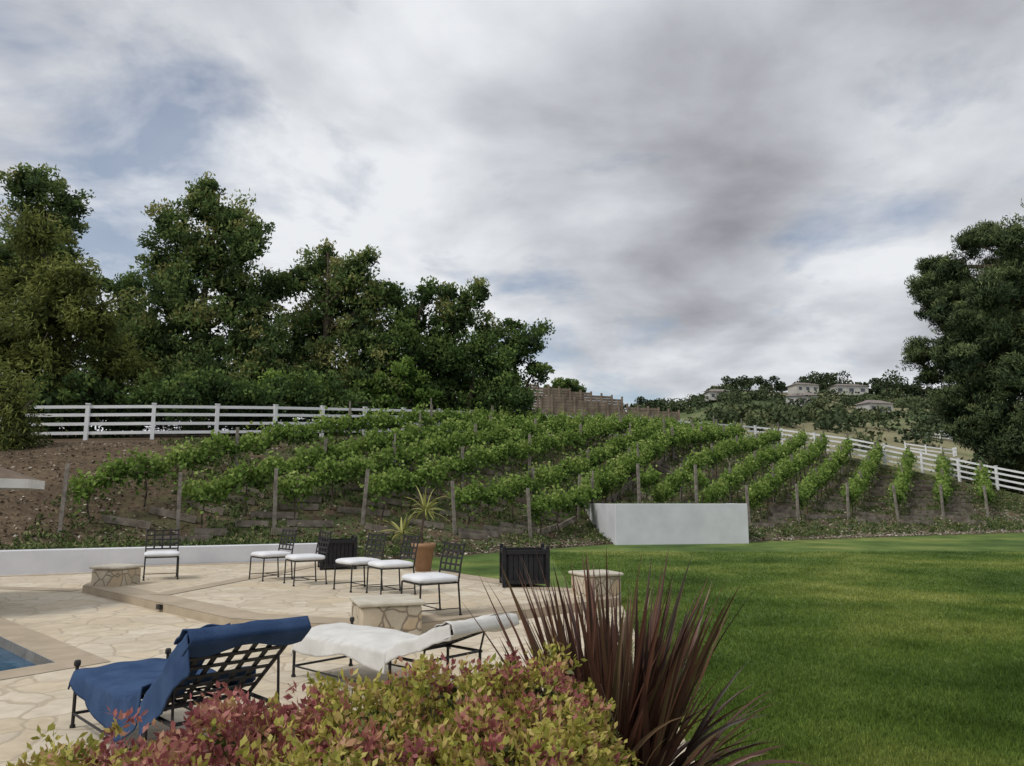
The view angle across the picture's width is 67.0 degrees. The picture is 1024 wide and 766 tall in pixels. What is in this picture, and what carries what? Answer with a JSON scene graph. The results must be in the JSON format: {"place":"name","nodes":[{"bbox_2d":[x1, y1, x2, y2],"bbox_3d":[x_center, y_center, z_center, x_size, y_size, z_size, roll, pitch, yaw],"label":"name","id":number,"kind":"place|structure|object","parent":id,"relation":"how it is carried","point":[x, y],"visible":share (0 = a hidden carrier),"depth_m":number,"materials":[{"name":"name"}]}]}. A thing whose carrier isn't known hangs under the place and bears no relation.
{"place":"outdoors","nodes":[
{"label":"outdoors","id":0,"kind":"place"},
{"bbox_2d":[0,572,694,765],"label":"flagstone patio","id":1,"kind":"structure","parent":0,"point":[62,607],"depth_m":8.50,"materials":[{"name":"beige stone"}]},
{"bbox_2d":[0,467,44,489],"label":"patio umbrella","id":2,"kind":"object","parent":1,"relation":"on","point":[11,480],"visible":1,"depth_m":11.97,"materials":[{"name":"fabric"}]},
{"bbox_2d":[0,617,109,679],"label":"swimming pool","id":3,"kind":"structure","parent":1,"relation":"in","point":[61,655],"depth_m":8.59,"materials":[{"name":"beige stone"}]},
{"bbox_2d":[68,616,311,751],"bbox_3d":[-2.266,1.987,5.238,0.781,0.946,2.146,8,-12,-44],"label":"blue towel lounge chair","id":4,"kind":"object","parent":1,"relation":"on","point":[157,686],"visible":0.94,"depth_m":4.81,"materials":[{"name":"fabric"}]},
{"bbox_2d":[82,561,618,632],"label":"raised terrace","id":5,"kind":"structure","parent":1,"relation":"on","point":[222,593],"depth_m":12.88,"materials":[{"name":"beige stone"}]},
{"bbox_2d":[89,563,143,585],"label":"stone pier","id":6,"kind":"structure","parent":5,"relation":"on","point":[116,574],"depth_m":14.03,"materials":[{"name":"beige stone"}]},
{"bbox_2d":[142,529,179,580],"bbox_3d":[-6.966,3.399,15.399,0.650,0.956,0.705,4,-10,-25],"label":"iron chair","id":7,"kind":"object","parent":5,"relation":"on","point":[163,554],"visible":0.99,"depth_m":15.52,"materials":[{"name":"black metal"}]},
{"bbox_2d":[248,529,297,580],"bbox_3d":[-4.721,3.383,15.291,0.705,0.956,0.650,8,-12,-41],"label":"iron chair","id":8,"kind":"object","parent":5,"relation":"on","point":[264,555],"visible":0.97,"depth_m":15.21,"materials":[{"name":"white fabric"}]},
{"bbox_2d":[283,530,331,585],"bbox_3d":[-3.817,3.254,14.446,0.705,0.956,0.650,5,-10,-32],"label":"iron chair","id":9,"kind":"object","parent":5,"relation":"on","point":[307,557],"visible":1,"depth_m":14.31,"materials":[{"name":"white fabric"}]},
{"bbox_2d":[318,535,357,569],"bbox_3d":[-4.000,3.867,17.720,0.810,0.725,0.810,3,-9,-17],"label":"black planter box","id":10,"kind":"object","parent":5,"relation":"on","point":[338,548],"visible":0.75,"depth_m":17.39,"materials":[{"name":"paint"}]},
{"bbox_2d":[333,532,386,591],"bbox_3d":[-2.650,3.112,13.511,0.705,0.956,0.650,7,-11,-39],"label":"iron chair","id":11,"kind":"object","parent":5,"relation":"on","point":[351,562],"visible":0.86,"depth_m":13.46,"materials":[{"name":"white fabric"}]},
{"bbox_2d":[365,534,419,594],"bbox_3d":[-1.987,3.021,12.913,0.705,0.956,0.650,5,-10,-32],"label":"iron chair","id":12,"kind":"object","parent":5,"relation":"on","point":[382,565],"visible":0.99,"depth_m":12.80,"materials":[{"name":"white fabric"}]},
{"bbox_2d":[411,542,435,571],"bbox_3d":[-1.950,3.824,17.019,0.540,0.600,0.540,0,-9,0],"label":"terracotta planter","id":13,"kind":"object","parent":5,"relation":"on","point":[424,556],"visible":0.82,"depth_m":16.83,"materials":[{"name":"brown ceramic"}]},
{"bbox_2d":[380,486,450,543],"bbox_3d":[-2.147,2.975,17.243,1.695,1.445,1.320,0,-9,0],"label":"yucca plant","id":14,"kind":"object","parent":13,"relation":"in","point":[425,507],"visible":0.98,"depth_m":17.21,"materials":[{"name":"green plant"}]},
{"bbox_2d":[401,541,465,614],"bbox_3d":[-1.087,2.668,10.590,0.705,0.956,0.650,5,-10,-32],"label":"iron chair","id":15,"kind":"object","parent":5,"relation":"on","point":[430,578],"visible":0.92,"depth_m":10.47,"materials":[{"name":"white fabric"}]},
{"bbox_2d":[499,543,549,587],"bbox_3d":[0.220,3.334,14.210,0.850,0.725,0.850,1,-9,-5],"label":"black planter box","id":16,"kind":"object","parent":5,"relation":"on","point":[511,563],"visible":0.98,"depth_m":13.83,"materials":[{"name":"paint"}]},
{"bbox_2d":[349,594,424,635],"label":"stone pier","id":17,"kind":"structure","parent":1,"relation":"on","point":[401,612],"depth_m":9.52,"materials":[{"name":"beige stone"}]},
{"bbox_2d":[290,612,518,696],"bbox_3d":[-1.033,2.345,6.886,2.259,0.733,0.781,-8,-12,41],"label":"lounge chair","id":18,"kind":"object","parent":1,"relation":"on","point":[377,649],"visible":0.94,"depth_m":6.68,"materials":[{"name":"fabric"}]},
{"bbox_2d":[568,569,623,596],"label":"stone pier","id":19,"kind":"structure","parent":1,"relation":"on","point":[613,579],"depth_m":12.54,"materials":[{"name":"beige stone"}]},
{"bbox_3d":[-1.540,1.908,1.708,5.320,0.070,5.950,0,-9,0],"label":"planting bed","id":20,"kind":"object","parent":1,"relation":"on","visible":0},
{"bbox_2d":[6,638,643,765],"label":"nandina hedge","id":21,"kind":"object","parent":20,"relation":"on","point":[492,718],"visible":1,"depth_m":2.91,"materials":[{"name":"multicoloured plant"}]},
{"bbox_2d":[462,546,812,765],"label":"flax plant","id":22,"kind":"object","parent":20,"relation":"on","point":[647,693],"visible":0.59,"depth_m":3.85,"materials":[{"name":"brown plant"}]},
{"bbox_2d":[0,432,1023,765],"bbox_3d":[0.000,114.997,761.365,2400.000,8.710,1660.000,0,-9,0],"label":"ground","id":23,"kind":"structure","parent":0,"point":[488,562],"depth_m":23.82,"materials":[{"name":"green plant"}]},
{"bbox_2d":[0,355,54,451],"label":"willow shrub","id":24,"kind":"object","parent":23,"relation":"on","point":[16,429],"visible":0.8,"depth_m":26.42,"materials":[{"name":"green plant"}]},
{"bbox_2d":[0,161,97,372],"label":"eucalyptus tree","id":25,"kind":"object","parent":23,"relation":"on","point":[36,184],"visible":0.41,"depth_m":39.37,"materials":[{"name":"green plant"}]},
{"bbox_2d":[0,203,163,437],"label":"pepper tree","id":26,"kind":"object","parent":23,"relation":"on","point":[51,320],"visible":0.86,"depth_m":33.93,"materials":[{"name":"green plant"}]},
{"bbox_2d":[75,271,162,392],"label":"slender tree","id":27,"kind":"object","parent":23,"relation":"on","point":[125,281],"visible":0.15,"depth_m":44.79,"materials":[{"name":"green plant"}]},
{"bbox_2d":[0,543,317,574],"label":"stucco wall","id":28,"kind":"structure","parent":23,"relation":"on","point":[44,561],"depth_m":18.24,"materials":[{"name":"white paint"}]},
{"bbox_2d":[102,171,305,434],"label":"eucalyptus tree","id":29,"kind":"object","parent":23,"relation":"on","point":[251,348],"visible":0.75,"depth_m":40.28,"materials":[{"name":"green plant"}]},
{"bbox_2d":[0,364,466,438],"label":"shrub border","id":30,"kind":"object","parent":23,"relation":"on","point":[304,392],"visible":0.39,"depth_m":34.39,"materials":[{"name":"green plant"}]},
{"bbox_2d":[57,398,538,533],"bbox_3d":[-5.329,2.711,32.871,1.730,6.308,27.410,-5,-10,30],"label":"grapevine row","id":31,"kind":"object","parent":23,"relation":"on","point":[237,445],"visible":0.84,"depth_m":25.89,"materials":[{"name":"green plant"}]},
{"bbox_2d":[272,237,405,421],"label":"eucalyptus tree","id":32,"kind":"object","parent":23,"relation":"on","point":[354,326],"visible":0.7,"depth_m":42.56,"materials":[{"name":"green plant"}]},
{"bbox_2d":[257,354,442,429],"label":"bright shrub","id":33,"kind":"object","parent":23,"relation":"on","point":[400,370],"visible":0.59,"depth_m":40.57,"materials":[{"name":"green plant"}]},
{"bbox_2d":[174,408,605,535],"bbox_3d":[-1.844,3.075,35.166,1.653,6.688,30.377,-5,-10,30],"label":"grapevine row","id":34,"kind":"object","parent":23,"relation":"on","point":[299,462],"visible":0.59,"depth_m":26.33,"materials":[{"name":"green plant"}]},
{"bbox_2d":[343,275,474,407],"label":"oak tree","id":35,"kind":"object","parent":23,"relation":"on","point":[407,324],"visible":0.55,"depth_m":43.06,"materials":[{"name":"green plant"}]},
{"bbox_2d":[272,408,639,527],"bbox_3d":[0.622,3.206,37.264,1.559,6.703,31.357,-5,-10,29],"label":"grapevine row","id":36,"kind":"object","parent":23,"relation":"on","point":[339,474],"visible":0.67,"depth_m":28.92,"materials":[{"name":"green plant"}]},
{"bbox_2d":[407,276,513,399],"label":"eucalyptus tree","id":37,"kind":"object","parent":23,"relation":"on","point":[459,315],"visible":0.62,"depth_m":44.51,"materials":[{"name":"green plant"}]},
{"bbox_2d":[416,328,540,424],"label":"oak tree","id":38,"kind":"object","parent":23,"relation":"on","point":[503,389],"visible":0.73,"depth_m":43.09,"materials":[{"name":"green plant"}]},
{"bbox_2d":[467,317,555,415],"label":"oak tree","id":39,"kind":"object","parent":23,"relation":"on","point":[530,339],"visible":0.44,"depth_m":45.00,"materials":[{"name":"green plant"}]},
{"bbox_2d":[0,434,1023,556],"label":"slope weeds","id":40,"kind":"object","parent":23,"relation":"on","point":[75,543],"visible":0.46,"depth_m":28.87,"materials":[{"name":"green plant"}]},
{"bbox_2d":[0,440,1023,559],"bbox_3d":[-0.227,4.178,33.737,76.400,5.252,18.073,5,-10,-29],"label":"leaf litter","id":41,"kind":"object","parent":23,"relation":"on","point":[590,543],"visible":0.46,"depth_m":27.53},
{"bbox_2d":[358,411,678,525],"bbox_3d":[3.206,3.446,39.493,1.652,6.776,32.468,-5,-10,29],"label":"grapevine row","id":42,"kind":"object","parent":23,"relation":"on","point":[422,475],"visible":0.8,"depth_m":31.74,"materials":[{"name":"green plant"}]},
{"bbox_2d":[27,403,1023,490],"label":"white rail fence","id":43,"kind":"object","parent":23,"relation":"on","point":[87,414],"visible":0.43,"depth_m":32.66,"materials":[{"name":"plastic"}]},
{"bbox_2d":[101,446,986,542],"bbox_3d":[7.174,4.885,36.739,47.412,4.044,10.296,5,-10,-29],"label":"timber terrace edging","id":44,"kind":"object","parent":23,"relation":"on","point":[781,512],"visible":0.47,"depth_m":29.42,"materials":[{"name":"brown wood"}]},
{"bbox_2d":[543,377,586,399],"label":"dome tree","id":45,"kind":"object","parent":23,"relation":"on","point":[572,384],"visible":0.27,"depth_m":96.98,"materials":[{"name":"green plant"}]},
{"bbox_2d":[526,382,623,437],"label":"wall","id":46,"kind":"structure","parent":23,"relation":"on","point":[562,391],"depth_m":86.41,"materials":[{"name":"brown wood"}]},
{"bbox_2d":[442,414,716,534],"bbox_3d":[6.448,3.844,41.504,1.760,7.313,33.832,-5,-10,30],"label":"grapevine row","id":47,"kind":"object","parent":23,"relation":"on","point":[496,491],"visible":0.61,"depth_m":32.64,"materials":[{"name":"green plant"}]},
{"bbox_2d":[539,393,619,438],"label":"front wall","id":48,"kind":"structure","parent":23,"relation":"on","point":[547,405],"depth_m":82.38,"materials":[{"name":"brown wood"}]},
{"bbox_2d":[524,418,749,538],"bbox_3d":[8.894,4.182,42.797,1.634,7.472,32.865,-5,-10,30],"label":"grapevine row","id":49,"kind":"object","parent":23,"relation":"on","point":[564,501],"visible":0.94,"depth_m":35.74,"materials":[{"name":"green plant"}]},
{"bbox_2d":[623,409,669,437],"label":"end wall","id":50,"kind":"structure","parent":23,"relation":"on","point":[641,414],"depth_m":85.75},
{"bbox_2d":[626,403,679,422],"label":"wall","id":51,"kind":"structure","parent":23,"relation":"on","point":[654,411],"depth_m":89.50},
{"bbox_2d":[574,419,737,517],"bbox_3d":[9.684,4.262,45.087,1.600,6.708,27.376,-5,-10,30],"label":"grapevine row","id":52,"kind":"object","parent":23,"relation":"on","point":[613,463],"visible":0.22,"depth_m":38.65,"materials":[{"name":"green plant"}]},
{"bbox_2d":[585,503,748,544],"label":"white retaining wall","id":53,"kind":"structure","parent":23,"relation":"on","point":[641,524],"depth_m":30.10,"materials":[{"name":"paint"}]},
{"bbox_2d":[632,422,784,503],"bbox_3d":[12.916,4.457,45.758,1.586,6.888,30.382,-5,-10,29],"label":"grapevine row","id":54,"kind":"object","parent":23,"relation":"on","point":[711,456],"visible":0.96,"depth_m":39.52,"materials":[{"name":"green plant"}]},
{"bbox_2d":[687,424,810,503],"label":"grapevine row","id":55,"kind":"object","parent":23,"relation":"on","point":[734,479],"visible":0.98,"depth_m":40.09,"materials":[{"name":"green plant"}]},
{"bbox_2d":[740,431,829,525],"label":"grapevine row","id":56,"kind":"object","parent":23,"relation":"on","point":[760,490],"visible":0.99,"depth_m":41.86,"materials":[{"name":"green plant"}]},
{"bbox_2d":[791,434,856,522],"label":"grapevine row","id":57,"kind":"object","parent":23,"relation":"on","point":[816,479],"visible":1,"depth_m":42.80,"materials":[{"name":"green plant"}]},
{"bbox_2d":[838,439,884,520],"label":"grapevine row","id":58,"kind":"object","parent":23,"relation":"on","point":[854,488],"visible":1,"depth_m":43.45,"materials":[{"name":"green plant"}]},
{"bbox_2d":[884,445,916,518],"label":"grapevine row","id":59,"kind":"object","parent":23,"relation":"on","point":[899,485],"visible":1,"depth_m":43.50,"materials":[{"name":"green plant"}]},
{"bbox_2d":[931,447,956,518],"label":"grapevine row","id":60,"kind":"object","parent":23,"relation":"on","point":[942,487],"visible":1,"depth_m":44.82,"materials":[{"name":"green plant"}]},
{"bbox_2d":[895,198,1023,494],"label":"pine tree","id":61,"kind":"object","parent":23,"relation":"on","point":[976,353],"visible":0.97,"depth_m":55.48,"materials":[{"name":"green plant"}]},
{"bbox_2d":[970,461,996,517],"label":"grapevine row","id":62,"kind":"object","parent":23,"relation":"on","point":[985,494],"visible":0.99,"depth_m":44.59,"materials":[{"name":"green plant"}]},
{"bbox_2d":[0,0,1023,430],"label":"sky","id":63,"kind":"structure","parent":0,"point":[692,194],"materials":[{"name":"grey"}]},
{"bbox_2d":[550,550,1023,765],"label":"lawn grass","id":64,"kind":"structure","parent":0,"point":[903,753],"depth_m":8.20,"materials":[{"name":"green plant"}]},
{"bbox_2d":[656,390,1023,492],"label":"hills","id":65,"kind":"structure","parent":0,"point":[888,435],"depth_m":154.29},
{"bbox_2d":[704,391,729,401],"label":"walls","id":66,"kind":"structure","parent":65,"relation":"on","point":[709,395],"depth_m":267.82,"materials":[{"name":"beige paint"}]},
{"bbox_2d":[703,389,729,393],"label":"roof","id":67,"kind":"structure","parent":66,"relation":"on","point":[716,390],"depth_m":268.78,"materials":[{"name":"tile"}]},
{"bbox_2d":[786,395,816,405],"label":"walls","id":68,"kind":"structure","parent":65,"relation":"on","point":[794,398],"depth_m":235.65,"materials":[{"name":"beige paint"}]},
{"bbox_2d":[784,392,817,397],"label":"roof","id":69,"kind":"structure","parent":68,"relation":"on","point":[794,394],"depth_m":236.53,"materials":[{"name":"tile"}]},
{"bbox_2d":[788,384,818,393],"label":"walls","id":70,"kind":"structure","parent":65,"relation":"on","point":[793,389],"depth_m":284.15,"materials":[{"name":"beige paint"}]},
{"bbox_2d":[786,382,818,386],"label":"roof","id":71,"kind":"structure","parent":70,"relation":"on","point":[803,384],"depth_m":285.04,"materials":[{"name":"tile"}]},
{"bbox_2d":[620,369,1023,487],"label":"hillside trees","id":72,"kind":"object","parent":65,"relation":"on","point":[820,413],"visible":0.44,"depth_m":203.71,"materials":[{"name":"green plant"}]},
{"bbox_2d":[825,386,868,395],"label":"walls","id":73,"kind":"structure","parent":65,"relation":"on","point":[856,388],"depth_m":283.49,"materials":[{"name":"beige paint"}]},
{"bbox_2d":[830,384,866,386],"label":"roof","id":74,"kind":"structure","parent":73,"relation":"on","point":[848,385],"depth_m":284.24,"materials":[{"name":"tile"}]},
{"bbox_2d":[838,388,864,391],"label":"windows","id":75,"kind":"structure","parent":73,"relation":"attached to","point":[852,389],"depth_m":283.30,"materials":[{"name":"grey glass"}]},
{"bbox_2d":[856,403,892,411],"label":"walls","id":76,"kind":"structure","parent":65,"relation":"on","point":[868,406],"depth_m":211.23,"materials":[{"name":"beige paint"}]},
{"bbox_2d":[855,400,894,404],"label":"roof","id":77,"kind":"structure","parent":76,"relation":"on","point":[873,401],"depth_m":212.13,"materials":[{"name":"tile"}]},
{"bbox_2d":[904,442,956,456],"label":"distant white fence","id":78,"kind":"object","parent":65,"relation":"on","point":[954,451],"visible":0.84,"depth_m":129.06,"materials":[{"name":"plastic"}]},
{"bbox_2d":[912,429,952,441],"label":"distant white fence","id":79,"kind":"object","parent":65,"relation":"on","point":[940,436],"visible":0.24,"depth_m":158.70,"materials":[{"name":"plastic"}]}
]}

